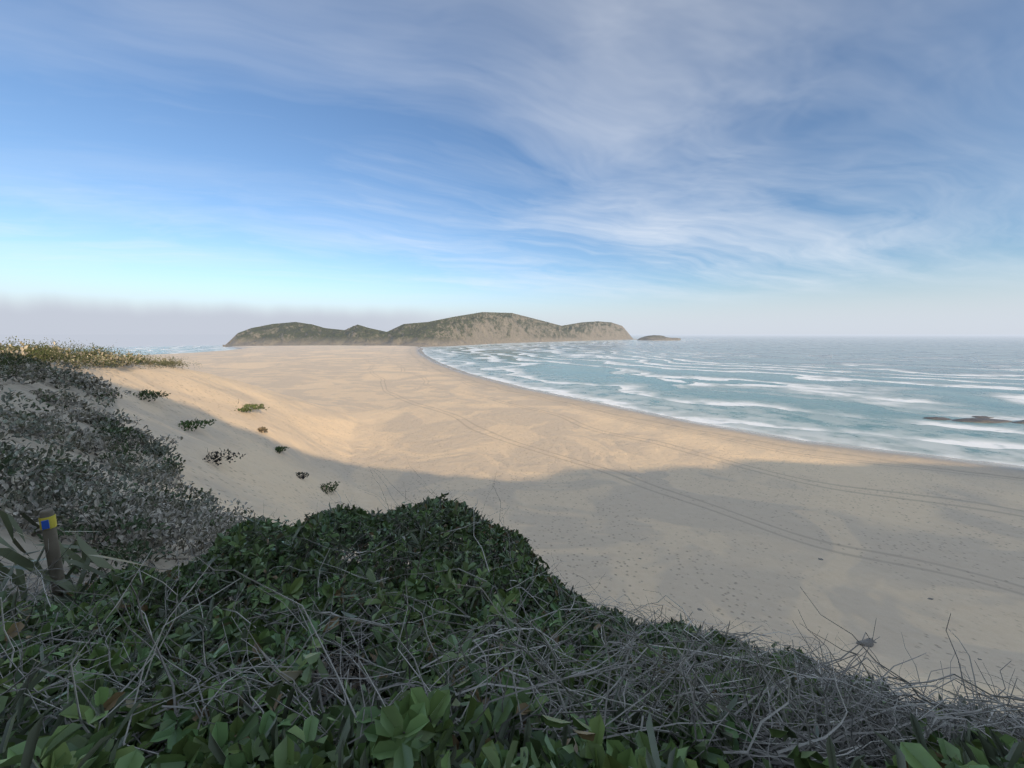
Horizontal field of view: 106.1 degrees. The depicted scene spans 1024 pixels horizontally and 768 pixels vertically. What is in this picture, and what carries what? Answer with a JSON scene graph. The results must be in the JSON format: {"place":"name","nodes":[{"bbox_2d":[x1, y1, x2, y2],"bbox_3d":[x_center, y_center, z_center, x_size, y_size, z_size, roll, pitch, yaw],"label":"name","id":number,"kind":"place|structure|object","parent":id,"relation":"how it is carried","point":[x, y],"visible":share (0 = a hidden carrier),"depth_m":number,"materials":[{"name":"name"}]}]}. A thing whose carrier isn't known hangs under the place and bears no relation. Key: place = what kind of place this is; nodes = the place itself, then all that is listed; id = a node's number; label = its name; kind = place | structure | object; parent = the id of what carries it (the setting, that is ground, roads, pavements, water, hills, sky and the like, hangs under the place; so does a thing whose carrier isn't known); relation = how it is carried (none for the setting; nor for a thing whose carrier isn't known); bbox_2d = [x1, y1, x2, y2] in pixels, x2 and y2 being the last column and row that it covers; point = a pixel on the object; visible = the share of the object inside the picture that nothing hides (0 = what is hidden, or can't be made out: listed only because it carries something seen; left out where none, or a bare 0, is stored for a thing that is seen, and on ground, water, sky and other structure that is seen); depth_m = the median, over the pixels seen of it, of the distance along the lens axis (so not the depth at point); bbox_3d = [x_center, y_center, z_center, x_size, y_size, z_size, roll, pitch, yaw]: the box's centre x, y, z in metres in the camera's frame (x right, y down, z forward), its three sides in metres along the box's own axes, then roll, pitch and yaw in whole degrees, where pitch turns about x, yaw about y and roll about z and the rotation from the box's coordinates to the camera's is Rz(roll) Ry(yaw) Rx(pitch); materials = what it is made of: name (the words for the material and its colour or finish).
{"place":"outdoors","nodes":[
{"label":"outdoors","id":0,"kind":"place"},
{"bbox_2d":[223,312,636,346],"bbox_3d":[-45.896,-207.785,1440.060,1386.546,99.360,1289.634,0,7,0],"label":"headland","id":1,"kind":"structure","parent":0,"point":[483,328],"depth_m":923.47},
{"bbox_2d":[0,339,1023,714],"bbox_3d":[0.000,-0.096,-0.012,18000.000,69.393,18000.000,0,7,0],"label":"terrain","id":2,"kind":"structure","parent":0,"point":[734,529],"depth_m":53.96,"materials":[{"name":"beige sand"}]},
{"bbox_2d":[39,508,67,601],"bbox_3d":[-3.026,1.399,2.575,0.064,1.176,0.065,0,7,0],"label":"trail marker post","id":3,"kind":"object","parent":2,"relation":"on","point":[51,537],"visible":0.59,"depth_m":2.52,"materials":[{"name":"wood"}]},
{"bbox_2d":[41,520,49,529],"bbox_3d":[-3.002,0.907,2.477,0.003,0.060,0.032,6,9,38],"label":"blue marker","id":4,"kind":"object","parent":3,"relation":"attached to","point":[45,524],"visible":1,"depth_m":2.48,"materials":[{"name":"paint"}]},
{"bbox_2d":[38,513,56,529],"bbox_3d":[-3.026,0.898,2.510,0.072,0.080,0.070,0,7,0],"label":"yellow band","id":5,"kind":"object","parent":3,"relation":"attached to","point":[52,521],"visible":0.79,"depth_m":2.50,"materials":[{"name":"paint"}]},
{"bbox_2d":[0,336,786,651],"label":"dune shrubs","id":6,"kind":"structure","parent":2,"relation":"on","point":[36,494],"depth_m":11.50,"materials":[{"name":"grey plant"}]},
{"bbox_2d":[0,454,1023,767],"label":"bush","id":7,"kind":"object","parent":2,"relation":"on","point":[384,741],"depth_m":1.17,"materials":[{"name":"green plant"}]},
{"bbox_2d":[0,334,1023,465],"bbox_3d":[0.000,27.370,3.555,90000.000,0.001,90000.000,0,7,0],"label":"sea water","id":8,"kind":"structure","parent":0,"point":[890,392],"depth_m":246.31,"materials":[{"name":"teal liquid"}]},
{"bbox_2d":[638,335,680,340],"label":"islet rock","id":9,"kind":"object","parent":8,"relation":"in","point":[656,338],"visible":0.81,"depth_m":1662.02,"materials":[{"name":"grey stone"}]},
{"bbox_2d":[924,416,1023,423],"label":"surf rocks","id":10,"kind":"object","parent":8,"relation":"in","point":[982,419],"visible":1,"depth_m":122.73,"materials":[{"name":"grey stone"}]},
{"bbox_2d":[0,0,1023,333],"label":"sky","id":11,"kind":"structure","parent":0,"point":[167,166],"materials":[{"name":"blue"}]}
]}

